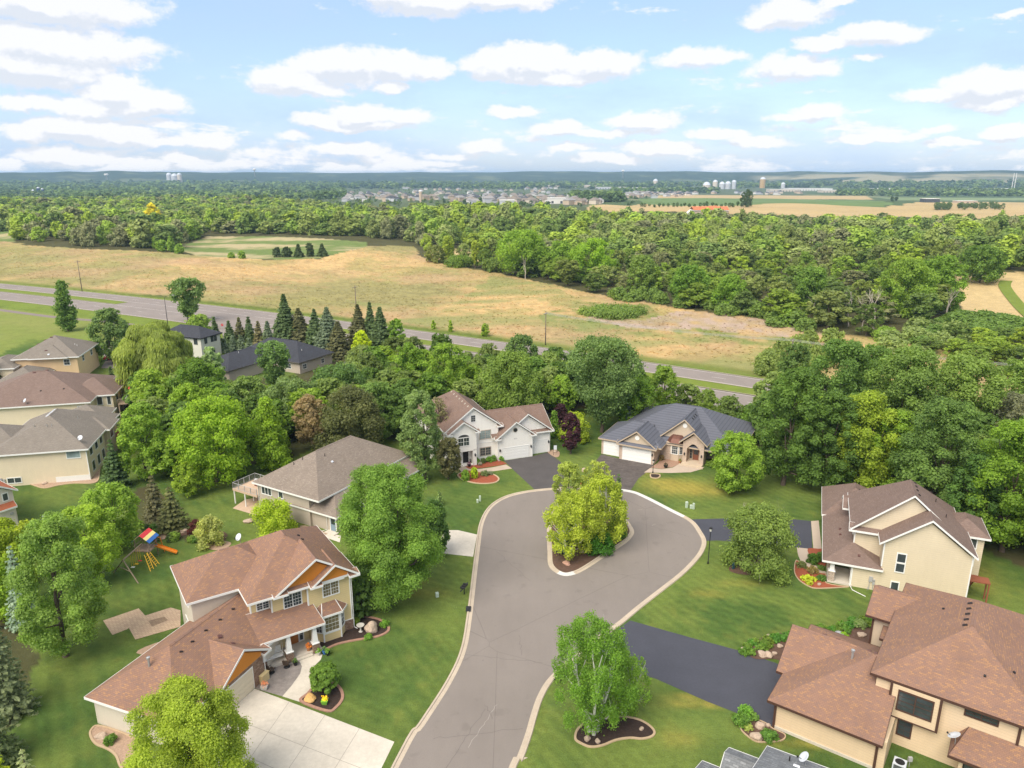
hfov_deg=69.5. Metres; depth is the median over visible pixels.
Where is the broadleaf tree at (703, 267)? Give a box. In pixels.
[696,266,708,272]
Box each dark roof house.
[170,324,222,357]
[213,337,334,380]
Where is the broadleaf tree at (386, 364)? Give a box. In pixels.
[381,361,395,369]
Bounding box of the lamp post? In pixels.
[707,527,712,563]
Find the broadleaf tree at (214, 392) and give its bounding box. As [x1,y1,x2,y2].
[206,387,222,396]
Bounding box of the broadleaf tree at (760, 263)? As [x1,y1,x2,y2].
[751,259,764,273]
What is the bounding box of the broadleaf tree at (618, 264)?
[605,259,620,279]
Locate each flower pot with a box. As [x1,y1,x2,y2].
[260,681,268,689]
[292,658,297,665]
[306,642,311,650]
[315,648,321,655]
[321,695,327,704]
[325,648,329,655]
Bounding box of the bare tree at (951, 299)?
[945,287,958,312]
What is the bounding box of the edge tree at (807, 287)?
[793,265,827,313]
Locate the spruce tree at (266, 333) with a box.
[260,320,272,340]
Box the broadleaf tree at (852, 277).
[837,270,872,290]
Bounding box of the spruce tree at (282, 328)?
[271,294,294,339]
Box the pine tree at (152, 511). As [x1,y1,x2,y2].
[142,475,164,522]
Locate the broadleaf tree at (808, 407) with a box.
[787,396,822,444]
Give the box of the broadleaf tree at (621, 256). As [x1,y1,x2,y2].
[609,250,625,271]
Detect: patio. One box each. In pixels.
[103,608,144,634]
[126,608,179,638]
[136,642,158,654]
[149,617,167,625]
[234,497,259,514]
[256,661,301,695]
[651,459,678,468]
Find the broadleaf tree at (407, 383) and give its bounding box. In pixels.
[391,378,422,415]
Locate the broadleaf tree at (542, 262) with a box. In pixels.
[532,247,553,275]
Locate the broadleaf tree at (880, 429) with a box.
[862,407,910,450]
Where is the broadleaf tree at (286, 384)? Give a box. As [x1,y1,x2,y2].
[255,376,321,433]
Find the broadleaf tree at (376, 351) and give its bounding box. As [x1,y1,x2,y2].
[363,346,388,369]
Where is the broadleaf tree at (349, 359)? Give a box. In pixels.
[339,355,364,364]
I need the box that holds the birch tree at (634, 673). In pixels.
[606,649,651,715]
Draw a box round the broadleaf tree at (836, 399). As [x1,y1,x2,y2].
[799,389,865,486]
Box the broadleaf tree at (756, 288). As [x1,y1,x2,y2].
[740,275,767,299]
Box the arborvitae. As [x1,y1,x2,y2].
[550,410,559,437]
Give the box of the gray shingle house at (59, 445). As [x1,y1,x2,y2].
[0,404,119,485]
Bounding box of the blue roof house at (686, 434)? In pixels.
[598,403,756,468]
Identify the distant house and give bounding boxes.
[341,197,350,201]
[345,194,353,198]
[391,196,401,200]
[422,194,431,199]
[429,194,437,199]
[455,195,465,200]
[482,195,496,202]
[510,196,524,202]
[525,197,538,203]
[563,197,575,204]
[576,198,587,204]
[589,197,602,203]
[635,193,643,197]
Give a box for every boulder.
[94,731,107,739]
[243,518,253,522]
[304,693,315,702]
[364,621,377,633]
[562,560,569,565]
[584,735,590,741]
[749,732,762,740]
[755,721,765,729]
[758,650,765,657]
[765,651,772,657]
[857,632,866,636]
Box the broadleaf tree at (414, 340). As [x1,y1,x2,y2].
[401,336,425,349]
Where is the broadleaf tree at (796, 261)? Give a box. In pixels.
[783,257,805,281]
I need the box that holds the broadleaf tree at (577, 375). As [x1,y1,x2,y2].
[568,355,589,403]
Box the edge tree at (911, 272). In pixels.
[873,257,941,317]
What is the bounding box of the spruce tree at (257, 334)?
[252,321,262,344]
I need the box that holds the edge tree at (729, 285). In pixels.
[705,273,747,308]
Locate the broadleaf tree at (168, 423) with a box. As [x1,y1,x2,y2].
[167,407,218,453]
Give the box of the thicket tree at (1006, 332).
[993,327,1019,339]
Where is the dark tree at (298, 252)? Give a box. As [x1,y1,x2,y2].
[293,244,304,257]
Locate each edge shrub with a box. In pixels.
[151,236,157,248]
[155,239,167,250]
[166,235,174,251]
[174,243,184,253]
[227,252,234,257]
[237,250,245,258]
[868,325,897,341]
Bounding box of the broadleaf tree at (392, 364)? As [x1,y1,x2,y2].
[388,362,402,369]
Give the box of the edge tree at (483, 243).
[478,238,488,259]
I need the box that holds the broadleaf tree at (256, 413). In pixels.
[246,404,292,459]
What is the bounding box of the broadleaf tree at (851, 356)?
[806,337,874,409]
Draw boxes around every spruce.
[3,544,40,632]
[16,748,35,767]
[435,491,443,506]
[625,403,632,419]
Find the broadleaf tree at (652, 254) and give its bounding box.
[650,252,670,268]
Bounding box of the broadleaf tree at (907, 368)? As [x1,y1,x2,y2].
[864,343,947,425]
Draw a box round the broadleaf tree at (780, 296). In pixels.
[761,288,807,315]
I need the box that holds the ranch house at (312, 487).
[232,435,422,535]
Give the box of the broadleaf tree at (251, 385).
[228,375,265,418]
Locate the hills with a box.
[0,170,1023,186]
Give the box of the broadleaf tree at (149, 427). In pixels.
[129,409,170,461]
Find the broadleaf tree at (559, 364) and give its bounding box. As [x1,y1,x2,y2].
[543,361,576,400]
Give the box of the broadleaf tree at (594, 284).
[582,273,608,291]
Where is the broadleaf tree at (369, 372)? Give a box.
[351,366,380,383]
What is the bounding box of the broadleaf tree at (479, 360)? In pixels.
[467,355,488,388]
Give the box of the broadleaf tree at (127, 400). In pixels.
[122,369,153,413]
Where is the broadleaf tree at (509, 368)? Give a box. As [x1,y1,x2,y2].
[473,349,546,409]
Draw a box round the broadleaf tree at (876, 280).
[872,276,894,294]
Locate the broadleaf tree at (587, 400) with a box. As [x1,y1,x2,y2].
[578,375,605,406]
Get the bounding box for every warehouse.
[595,187,625,188]
[766,189,799,191]
[783,188,832,190]
[817,190,835,192]
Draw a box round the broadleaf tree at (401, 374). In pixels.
[387,370,421,386]
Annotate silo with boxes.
[166,173,171,180]
[171,173,176,180]
[177,173,181,181]
[419,190,421,201]
[703,182,710,187]
[712,180,717,187]
[719,182,724,188]
[725,181,730,188]
[731,180,735,188]
[759,177,765,187]
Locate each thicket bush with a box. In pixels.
[754,346,778,370]
[771,348,786,358]
[772,336,791,350]
[788,332,809,345]
[796,340,811,352]
[802,328,818,343]
[807,342,828,364]
[820,327,844,345]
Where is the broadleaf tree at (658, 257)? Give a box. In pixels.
[653,252,669,265]
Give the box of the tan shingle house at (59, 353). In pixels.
[0,335,99,381]
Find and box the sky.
[0,0,1023,172]
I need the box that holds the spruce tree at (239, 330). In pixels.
[234,317,244,340]
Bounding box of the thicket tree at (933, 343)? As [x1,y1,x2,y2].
[916,337,944,349]
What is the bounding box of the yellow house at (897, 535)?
[821,479,991,602]
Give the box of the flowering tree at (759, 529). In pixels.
[719,501,800,586]
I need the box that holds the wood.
[0,193,1023,271]
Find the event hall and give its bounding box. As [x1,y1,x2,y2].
[690,206,728,214]
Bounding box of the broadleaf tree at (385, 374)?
[375,367,396,385]
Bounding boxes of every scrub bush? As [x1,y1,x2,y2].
[607,286,626,300]
[622,291,642,301]
[630,289,646,299]
[645,286,657,301]
[652,290,669,303]
[672,298,690,308]
[700,297,718,309]
[712,303,740,315]
[715,298,737,305]
[741,298,759,315]
[747,301,770,318]
[763,309,781,318]
[764,316,788,326]
[781,308,806,327]
[793,316,816,330]
[875,336,910,349]
[877,329,907,340]
[901,324,925,336]
[902,316,935,328]
[903,327,933,342]
[908,335,927,343]
[915,344,936,352]
[919,322,941,331]
[922,327,936,333]
[928,331,953,350]
[931,319,947,323]
[934,316,946,321]
[941,311,963,316]
[942,319,968,329]
[943,313,967,324]
[945,331,973,344]
[951,309,968,314]
[966,310,976,314]
[966,317,981,322]
[967,314,982,318]
[968,322,990,327]
[968,324,990,336]
[973,309,998,318]
[975,316,1003,324]
[985,318,1007,328]
[990,324,1013,334]
[996,312,1009,319]
[997,313,1022,323]
[1014,320,1023,327]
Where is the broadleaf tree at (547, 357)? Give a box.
[536,351,563,364]
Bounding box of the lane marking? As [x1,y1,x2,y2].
[3,285,758,405]
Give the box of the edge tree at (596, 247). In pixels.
[568,236,616,280]
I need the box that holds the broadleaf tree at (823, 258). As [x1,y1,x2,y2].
[813,245,835,268]
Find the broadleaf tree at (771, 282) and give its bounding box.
[766,276,787,291]
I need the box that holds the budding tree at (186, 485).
[170,461,202,497]
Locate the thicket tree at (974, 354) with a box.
[955,351,977,357]
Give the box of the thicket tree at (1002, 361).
[994,358,1018,376]
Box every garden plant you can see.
[102,733,117,746]
[141,523,148,531]
[148,524,157,529]
[165,533,171,542]
[168,531,180,542]
[186,535,194,543]
[353,617,359,625]
[364,633,372,640]
[379,619,389,627]
[480,470,488,476]
[486,456,493,462]
[606,522,627,539]
[704,460,715,469]
[731,711,750,728]
[737,703,753,716]
[744,723,753,730]
[749,710,759,720]
[760,727,780,744]
[796,560,807,568]
[806,553,819,564]
[806,565,818,574]
[815,574,826,581]
[817,551,824,562]
[817,565,824,570]
[853,617,867,629]
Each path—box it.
[0,309,136,324]
[998,280,1023,315]
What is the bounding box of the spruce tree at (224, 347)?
[221,338,228,353]
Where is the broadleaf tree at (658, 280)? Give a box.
[642,266,662,290]
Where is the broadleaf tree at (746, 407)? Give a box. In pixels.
[734,404,750,418]
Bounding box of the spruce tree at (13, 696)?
[0,627,42,731]
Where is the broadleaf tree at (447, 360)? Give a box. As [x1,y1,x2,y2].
[422,342,466,395]
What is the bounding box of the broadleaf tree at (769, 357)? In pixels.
[752,349,781,376]
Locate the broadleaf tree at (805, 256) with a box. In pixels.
[793,251,817,271]
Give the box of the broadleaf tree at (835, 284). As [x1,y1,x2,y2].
[820,281,856,301]
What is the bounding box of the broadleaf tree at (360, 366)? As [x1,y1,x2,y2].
[345,361,365,379]
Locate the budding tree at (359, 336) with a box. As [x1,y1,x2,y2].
[350,330,371,347]
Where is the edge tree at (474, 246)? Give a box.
[471,240,479,267]
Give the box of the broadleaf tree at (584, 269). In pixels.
[574,266,592,280]
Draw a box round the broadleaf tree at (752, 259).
[738,253,765,270]
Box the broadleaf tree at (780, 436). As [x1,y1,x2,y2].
[759,425,806,449]
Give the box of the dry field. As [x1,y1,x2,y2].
[0,241,1023,400]
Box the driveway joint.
[245,701,359,767]
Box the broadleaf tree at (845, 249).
[830,246,857,266]
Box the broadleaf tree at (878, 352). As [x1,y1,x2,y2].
[855,343,896,386]
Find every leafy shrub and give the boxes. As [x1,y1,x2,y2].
[0,755,9,767]
[184,313,211,328]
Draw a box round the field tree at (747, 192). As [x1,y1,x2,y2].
[744,189,750,205]
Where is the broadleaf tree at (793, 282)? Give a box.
[779,276,803,294]
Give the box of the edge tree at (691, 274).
[668,263,710,303]
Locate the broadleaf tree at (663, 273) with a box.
[642,271,668,289]
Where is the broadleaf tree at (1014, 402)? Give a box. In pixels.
[987,390,1023,426]
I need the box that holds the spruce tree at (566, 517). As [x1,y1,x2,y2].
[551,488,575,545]
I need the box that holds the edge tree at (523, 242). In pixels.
[493,228,548,273]
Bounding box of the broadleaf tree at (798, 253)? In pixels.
[789,252,820,265]
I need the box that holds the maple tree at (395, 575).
[334,462,447,611]
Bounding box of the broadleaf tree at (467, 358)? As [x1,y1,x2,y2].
[451,355,471,369]
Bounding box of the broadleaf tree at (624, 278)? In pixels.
[618,274,639,292]
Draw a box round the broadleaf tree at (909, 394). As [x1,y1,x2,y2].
[888,383,927,406]
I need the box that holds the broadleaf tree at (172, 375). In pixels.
[157,373,196,395]
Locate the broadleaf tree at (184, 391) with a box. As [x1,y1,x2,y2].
[164,382,208,436]
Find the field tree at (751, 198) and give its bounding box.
[747,191,752,205]
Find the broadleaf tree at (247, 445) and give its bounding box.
[217,404,251,458]
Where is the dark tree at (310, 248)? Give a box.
[305,243,314,256]
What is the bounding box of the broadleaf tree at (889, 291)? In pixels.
[868,285,898,308]
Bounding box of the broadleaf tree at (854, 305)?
[810,286,860,320]
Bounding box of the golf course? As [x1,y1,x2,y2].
[0,230,367,259]
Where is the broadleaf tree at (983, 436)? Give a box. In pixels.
[954,433,991,478]
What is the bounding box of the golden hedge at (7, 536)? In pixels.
[0,526,39,582]
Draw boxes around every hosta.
[800,575,807,580]
[805,579,813,585]
[809,576,817,581]
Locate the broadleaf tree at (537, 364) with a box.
[521,356,547,377]
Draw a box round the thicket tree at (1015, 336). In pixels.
[1007,327,1023,344]
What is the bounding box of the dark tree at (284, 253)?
[281,246,292,256]
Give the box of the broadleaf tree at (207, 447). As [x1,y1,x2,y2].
[165,392,257,489]
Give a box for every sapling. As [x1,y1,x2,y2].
[431,320,435,328]
[448,320,452,331]
[481,323,489,336]
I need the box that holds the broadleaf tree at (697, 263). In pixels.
[684,260,709,270]
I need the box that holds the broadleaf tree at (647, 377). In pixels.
[631,368,651,401]
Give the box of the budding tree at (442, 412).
[428,397,448,448]
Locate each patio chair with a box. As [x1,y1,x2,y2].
[265,665,274,674]
[282,660,289,668]
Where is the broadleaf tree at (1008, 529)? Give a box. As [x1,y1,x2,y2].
[962,418,1023,552]
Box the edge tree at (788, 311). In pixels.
[779,308,797,326]
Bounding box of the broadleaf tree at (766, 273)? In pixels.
[754,268,772,282]
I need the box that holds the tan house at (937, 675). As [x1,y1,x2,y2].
[767,582,1023,767]
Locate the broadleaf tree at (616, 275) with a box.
[605,266,620,284]
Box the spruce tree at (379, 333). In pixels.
[369,307,394,355]
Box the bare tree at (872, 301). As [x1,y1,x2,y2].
[858,289,882,328]
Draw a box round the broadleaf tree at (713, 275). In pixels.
[698,272,722,280]
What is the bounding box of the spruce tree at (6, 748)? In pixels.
[0,715,28,767]
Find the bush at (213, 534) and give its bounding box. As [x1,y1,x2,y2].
[192,514,225,551]
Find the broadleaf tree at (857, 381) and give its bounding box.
[844,376,866,394]
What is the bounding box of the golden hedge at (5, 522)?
[0,517,17,530]
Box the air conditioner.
[892,756,907,767]
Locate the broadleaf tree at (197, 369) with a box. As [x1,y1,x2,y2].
[163,356,225,399]
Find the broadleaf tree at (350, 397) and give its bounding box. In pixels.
[311,382,388,450]
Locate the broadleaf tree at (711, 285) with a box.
[708,279,723,299]
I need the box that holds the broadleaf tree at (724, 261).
[713,255,727,272]
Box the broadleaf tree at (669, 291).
[667,272,687,298]
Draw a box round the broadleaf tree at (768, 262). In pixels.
[756,259,776,273]
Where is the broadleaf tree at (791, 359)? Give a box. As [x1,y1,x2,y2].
[776,343,812,371]
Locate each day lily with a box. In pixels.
[738,647,748,656]
[744,647,755,655]
[747,639,756,646]
[755,643,768,650]
[763,634,773,643]
[764,641,773,648]
[769,633,780,643]
[781,635,786,641]
[817,623,826,628]
[836,621,848,627]
[842,625,851,634]
[846,621,854,628]
[863,618,871,627]
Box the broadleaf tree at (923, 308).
[902,292,943,320]
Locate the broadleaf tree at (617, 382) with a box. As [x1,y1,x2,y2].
[562,333,648,432]
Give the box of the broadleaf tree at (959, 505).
[945,452,1008,543]
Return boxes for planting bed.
[34,470,98,486]
[91,726,134,766]
[159,533,166,539]
[180,528,227,542]
[207,541,230,549]
[302,685,340,709]
[320,617,386,648]
[459,471,497,482]
[466,460,506,468]
[548,450,559,456]
[576,717,652,744]
[729,560,770,574]
[742,720,784,740]
[750,624,870,659]
[795,561,842,587]
[808,548,825,565]
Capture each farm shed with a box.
[920,198,939,202]
[952,200,977,202]
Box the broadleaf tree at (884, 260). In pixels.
[876,254,893,277]
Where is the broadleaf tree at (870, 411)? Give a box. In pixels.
[835,389,904,487]
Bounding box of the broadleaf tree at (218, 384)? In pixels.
[205,380,230,393]
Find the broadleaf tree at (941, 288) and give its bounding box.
[912,281,952,298]
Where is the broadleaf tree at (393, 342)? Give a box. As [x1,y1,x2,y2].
[382,336,402,355]
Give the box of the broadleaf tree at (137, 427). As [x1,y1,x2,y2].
[115,401,165,480]
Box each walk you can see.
[283,653,321,701]
[325,534,340,541]
[459,465,511,471]
[645,465,703,472]
[797,547,825,572]
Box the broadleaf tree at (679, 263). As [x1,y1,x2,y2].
[675,250,696,267]
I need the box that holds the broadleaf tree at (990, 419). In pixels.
[955,410,1003,436]
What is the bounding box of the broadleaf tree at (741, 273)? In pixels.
[731,269,747,279]
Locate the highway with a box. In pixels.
[0,284,770,407]
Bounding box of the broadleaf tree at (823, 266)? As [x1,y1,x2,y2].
[812,264,830,286]
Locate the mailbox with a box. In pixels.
[460,582,467,593]
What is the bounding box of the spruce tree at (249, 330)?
[244,316,255,342]
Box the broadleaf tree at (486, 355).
[478,353,495,367]
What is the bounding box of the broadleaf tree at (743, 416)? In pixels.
[740,408,768,422]
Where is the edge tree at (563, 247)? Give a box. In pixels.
[546,240,573,279]
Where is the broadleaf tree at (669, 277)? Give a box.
[666,268,678,283]
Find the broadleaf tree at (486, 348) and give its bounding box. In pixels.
[475,342,500,356]
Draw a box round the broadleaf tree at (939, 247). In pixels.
[932,238,959,256]
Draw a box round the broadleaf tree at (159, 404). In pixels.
[132,396,168,437]
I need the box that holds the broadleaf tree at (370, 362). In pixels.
[353,351,382,370]
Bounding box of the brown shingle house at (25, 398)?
[0,369,126,424]
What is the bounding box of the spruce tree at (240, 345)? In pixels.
[236,335,245,350]
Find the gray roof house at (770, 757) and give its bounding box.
[696,745,826,767]
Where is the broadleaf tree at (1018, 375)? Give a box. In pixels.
[980,358,1023,420]
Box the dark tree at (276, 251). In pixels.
[272,247,280,256]
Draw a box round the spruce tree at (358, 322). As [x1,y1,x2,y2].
[347,304,366,347]
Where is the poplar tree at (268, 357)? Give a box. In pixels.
[254,340,290,385]
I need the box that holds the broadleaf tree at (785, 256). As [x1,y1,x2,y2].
[771,251,787,269]
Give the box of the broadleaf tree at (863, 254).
[851,251,867,269]
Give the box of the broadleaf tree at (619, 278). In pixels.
[616,269,635,286]
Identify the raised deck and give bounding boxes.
[117,395,132,416]
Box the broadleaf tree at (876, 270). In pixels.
[864,267,889,292]
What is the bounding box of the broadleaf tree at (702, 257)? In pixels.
[697,253,711,269]
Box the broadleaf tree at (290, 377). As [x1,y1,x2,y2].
[275,374,306,400]
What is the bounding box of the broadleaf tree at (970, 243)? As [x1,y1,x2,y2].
[957,242,974,267]
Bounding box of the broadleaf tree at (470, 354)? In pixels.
[464,351,474,358]
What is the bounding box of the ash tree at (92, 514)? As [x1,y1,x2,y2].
[57,502,123,584]
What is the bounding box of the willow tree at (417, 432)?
[396,389,443,479]
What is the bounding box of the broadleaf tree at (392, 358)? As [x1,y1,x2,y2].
[384,355,403,361]
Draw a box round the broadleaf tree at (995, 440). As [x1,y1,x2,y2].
[969,433,1023,499]
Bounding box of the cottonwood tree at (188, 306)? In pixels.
[164,276,206,321]
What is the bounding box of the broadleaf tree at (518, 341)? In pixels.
[504,333,538,356]
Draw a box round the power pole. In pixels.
[545,312,547,344]
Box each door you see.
[226,666,254,705]
[290,634,299,644]
[329,518,336,531]
[462,451,468,462]
[501,444,528,459]
[533,439,547,453]
[603,441,618,456]
[622,446,651,463]
[692,449,699,459]
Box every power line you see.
[548,312,781,338]
[549,314,785,340]
[550,313,789,339]
[552,314,777,339]
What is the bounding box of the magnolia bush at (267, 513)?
[249,496,298,537]
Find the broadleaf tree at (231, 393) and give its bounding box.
[216,390,247,438]
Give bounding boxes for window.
[1,492,8,501]
[6,477,22,483]
[63,359,70,364]
[65,451,80,458]
[91,458,95,471]
[96,396,102,404]
[97,452,100,465]
[101,447,105,459]
[106,396,111,404]
[256,601,269,611]
[261,486,271,495]
[278,491,283,498]
[283,590,302,608]
[299,632,304,641]
[316,626,322,633]
[322,580,339,597]
[324,614,340,633]
[341,612,344,626]
[457,434,469,446]
[470,414,475,422]
[479,429,490,439]
[480,446,490,456]
[671,446,677,454]
[679,447,682,454]
[689,449,692,458]
[890,581,899,590]
[894,563,905,573]
[895,689,934,722]
[895,719,912,738]
[896,552,906,563]
[964,709,999,726]
[971,539,977,548]
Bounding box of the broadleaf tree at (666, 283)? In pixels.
[656,270,670,285]
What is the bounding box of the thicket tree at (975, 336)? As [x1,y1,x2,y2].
[971,333,998,345]
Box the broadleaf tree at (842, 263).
[830,255,858,281]
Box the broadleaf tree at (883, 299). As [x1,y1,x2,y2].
[856,293,900,321]
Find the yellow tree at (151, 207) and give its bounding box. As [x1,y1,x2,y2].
[143,202,160,221]
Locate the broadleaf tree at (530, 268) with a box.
[511,256,540,277]
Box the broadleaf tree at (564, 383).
[542,374,578,412]
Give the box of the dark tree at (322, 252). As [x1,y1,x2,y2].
[316,243,328,256]
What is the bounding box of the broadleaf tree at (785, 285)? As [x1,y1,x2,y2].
[773,281,794,302]
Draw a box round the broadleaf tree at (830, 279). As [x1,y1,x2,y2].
[818,274,837,287]
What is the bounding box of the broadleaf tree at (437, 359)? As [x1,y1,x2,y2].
[427,350,443,366]
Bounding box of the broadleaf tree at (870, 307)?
[851,303,886,335]
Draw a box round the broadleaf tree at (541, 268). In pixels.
[538,255,555,278]
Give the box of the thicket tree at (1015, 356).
[1002,345,1023,359]
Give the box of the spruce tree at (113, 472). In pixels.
[99,439,135,488]
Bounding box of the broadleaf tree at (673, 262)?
[670,254,688,267]
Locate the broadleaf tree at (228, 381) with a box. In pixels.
[222,379,244,399]
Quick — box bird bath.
[356,622,363,632]
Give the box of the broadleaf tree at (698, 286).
[678,282,714,307]
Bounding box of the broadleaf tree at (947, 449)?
[912,419,963,484]
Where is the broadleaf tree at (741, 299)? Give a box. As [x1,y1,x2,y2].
[729,290,754,313]
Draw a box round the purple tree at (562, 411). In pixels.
[554,403,567,425]
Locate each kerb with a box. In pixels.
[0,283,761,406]
[391,487,706,767]
[547,510,633,575]
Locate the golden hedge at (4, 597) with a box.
[0,557,15,623]
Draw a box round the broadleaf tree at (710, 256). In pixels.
[695,251,713,267]
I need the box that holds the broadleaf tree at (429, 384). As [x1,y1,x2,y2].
[414,372,450,398]
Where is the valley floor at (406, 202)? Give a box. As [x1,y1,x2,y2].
[226,185,1023,209]
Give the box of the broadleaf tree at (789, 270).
[777,265,805,289]
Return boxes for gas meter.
[907,756,912,766]
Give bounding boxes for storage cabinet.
[259,669,269,683]
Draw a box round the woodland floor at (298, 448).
[0,208,1023,734]
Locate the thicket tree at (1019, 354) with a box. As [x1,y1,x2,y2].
[1001,347,1023,358]
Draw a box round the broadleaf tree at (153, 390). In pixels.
[136,384,168,429]
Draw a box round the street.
[399,488,701,767]
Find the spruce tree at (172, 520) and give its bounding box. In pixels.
[152,487,190,534]
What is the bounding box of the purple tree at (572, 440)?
[560,412,582,453]
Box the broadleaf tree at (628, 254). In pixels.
[623,248,635,268]
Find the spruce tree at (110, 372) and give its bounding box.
[107,366,113,374]
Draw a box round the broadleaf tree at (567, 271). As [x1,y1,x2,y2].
[554,259,580,285]
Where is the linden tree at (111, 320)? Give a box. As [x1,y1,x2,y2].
[84,308,129,363]
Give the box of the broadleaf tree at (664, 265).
[660,262,672,277]
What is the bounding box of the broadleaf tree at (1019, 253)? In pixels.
[1014,246,1023,265]
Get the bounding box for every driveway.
[218,689,393,767]
[441,530,476,556]
[505,452,563,488]
[595,454,652,489]
[602,621,784,732]
[692,518,811,548]
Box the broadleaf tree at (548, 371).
[537,365,570,410]
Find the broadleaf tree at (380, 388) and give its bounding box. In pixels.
[354,381,402,440]
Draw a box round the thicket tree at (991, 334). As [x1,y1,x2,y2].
[972,330,1006,356]
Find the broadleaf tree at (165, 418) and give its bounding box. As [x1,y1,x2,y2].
[160,400,199,431]
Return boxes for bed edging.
[30,467,100,488]
[89,724,134,767]
[299,681,343,712]
[319,615,389,648]
[457,470,499,483]
[574,715,655,747]
[740,720,785,742]
[794,560,848,588]
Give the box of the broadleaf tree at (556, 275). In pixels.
[544,256,573,281]
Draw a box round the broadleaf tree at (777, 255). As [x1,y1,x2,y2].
[759,251,786,275]
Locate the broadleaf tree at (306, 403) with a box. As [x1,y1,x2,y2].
[291,393,329,450]
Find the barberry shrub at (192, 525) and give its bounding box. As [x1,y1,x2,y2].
[186,519,199,534]
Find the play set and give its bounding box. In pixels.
[113,528,176,582]
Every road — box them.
[101,355,115,367]
[209,315,255,337]
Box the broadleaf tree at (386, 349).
[378,345,396,358]
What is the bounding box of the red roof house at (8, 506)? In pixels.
[0,481,18,526]
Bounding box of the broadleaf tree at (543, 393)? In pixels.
[517,376,547,403]
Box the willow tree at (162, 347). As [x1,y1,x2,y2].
[110,320,193,396]
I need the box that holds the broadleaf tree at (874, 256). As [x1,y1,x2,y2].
[870,250,893,265]
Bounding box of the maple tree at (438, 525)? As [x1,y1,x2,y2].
[422,498,450,551]
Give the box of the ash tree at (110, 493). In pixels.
[77,481,143,551]
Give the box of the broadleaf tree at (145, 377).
[128,367,169,401]
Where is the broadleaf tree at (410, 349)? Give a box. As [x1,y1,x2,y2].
[391,342,428,378]
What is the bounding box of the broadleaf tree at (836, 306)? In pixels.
[805,289,852,327]
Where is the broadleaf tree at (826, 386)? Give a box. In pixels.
[807,373,830,391]
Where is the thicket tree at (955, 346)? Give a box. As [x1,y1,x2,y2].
[944,337,975,351]
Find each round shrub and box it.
[460,469,469,481]
[470,467,477,478]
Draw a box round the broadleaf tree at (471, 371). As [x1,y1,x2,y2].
[460,363,481,400]
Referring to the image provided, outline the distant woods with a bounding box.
[0,179,1023,201]
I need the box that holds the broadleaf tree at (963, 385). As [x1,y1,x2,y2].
[925,351,1011,414]
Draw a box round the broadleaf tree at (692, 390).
[671,383,701,405]
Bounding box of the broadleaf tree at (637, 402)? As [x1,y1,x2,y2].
[615,377,660,420]
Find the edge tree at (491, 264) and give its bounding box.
[481,257,503,272]
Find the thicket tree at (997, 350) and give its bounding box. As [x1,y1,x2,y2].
[982,338,1014,362]
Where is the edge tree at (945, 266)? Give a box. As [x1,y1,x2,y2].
[923,253,969,312]
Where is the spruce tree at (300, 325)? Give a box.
[289,308,308,342]
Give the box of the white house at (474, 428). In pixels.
[414,390,554,467]
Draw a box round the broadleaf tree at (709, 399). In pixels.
[694,388,718,411]
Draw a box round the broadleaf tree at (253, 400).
[244,392,262,416]
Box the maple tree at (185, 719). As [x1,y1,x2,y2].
[120,672,260,767]
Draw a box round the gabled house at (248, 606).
[84,525,359,744]
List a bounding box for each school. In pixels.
[499,199,514,203]
[547,198,565,203]
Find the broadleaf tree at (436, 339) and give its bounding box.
[429,333,452,364]
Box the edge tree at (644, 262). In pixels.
[625,254,660,291]
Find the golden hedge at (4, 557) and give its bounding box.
[0,553,27,604]
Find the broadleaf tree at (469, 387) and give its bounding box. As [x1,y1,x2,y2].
[450,378,486,407]
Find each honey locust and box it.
[551,461,584,505]
[581,460,613,504]
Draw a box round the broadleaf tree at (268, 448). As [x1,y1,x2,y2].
[253,396,292,470]
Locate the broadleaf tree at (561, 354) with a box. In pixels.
[541,346,569,361]
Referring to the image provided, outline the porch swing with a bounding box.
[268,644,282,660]
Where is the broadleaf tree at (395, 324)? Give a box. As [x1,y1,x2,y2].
[386,318,405,347]
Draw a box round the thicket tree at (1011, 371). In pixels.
[1002,360,1021,379]
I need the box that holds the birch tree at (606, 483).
[578,473,628,547]
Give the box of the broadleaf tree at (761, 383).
[751,371,789,407]
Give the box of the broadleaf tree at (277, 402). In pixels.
[249,398,294,435]
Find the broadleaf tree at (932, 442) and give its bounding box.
[885,396,988,503]
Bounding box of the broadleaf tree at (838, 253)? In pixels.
[825,249,852,276]
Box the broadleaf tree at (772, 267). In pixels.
[763,264,778,281]
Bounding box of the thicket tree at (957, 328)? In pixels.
[943,323,972,339]
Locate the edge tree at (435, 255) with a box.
[423,245,446,262]
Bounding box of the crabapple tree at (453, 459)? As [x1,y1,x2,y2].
[435,437,462,478]
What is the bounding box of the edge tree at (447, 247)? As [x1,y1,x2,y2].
[442,235,453,258]
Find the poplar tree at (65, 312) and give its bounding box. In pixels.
[50,279,78,331]
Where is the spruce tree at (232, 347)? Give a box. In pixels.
[228,335,237,351]
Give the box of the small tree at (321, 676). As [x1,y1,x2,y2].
[308,660,341,694]
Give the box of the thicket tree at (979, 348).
[960,343,994,358]
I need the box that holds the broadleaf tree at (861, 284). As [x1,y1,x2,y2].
[849,279,874,304]
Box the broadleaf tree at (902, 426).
[862,408,920,485]
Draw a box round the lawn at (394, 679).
[0,283,1023,767]
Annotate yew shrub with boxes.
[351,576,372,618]
[582,530,615,556]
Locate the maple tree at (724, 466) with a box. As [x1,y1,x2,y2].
[708,430,766,493]
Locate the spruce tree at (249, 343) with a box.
[245,337,252,347]
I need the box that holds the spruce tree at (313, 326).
[305,308,319,344]
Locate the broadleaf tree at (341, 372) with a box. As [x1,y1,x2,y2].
[307,362,365,405]
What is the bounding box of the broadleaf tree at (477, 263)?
[476,247,488,265]
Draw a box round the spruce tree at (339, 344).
[325,321,351,360]

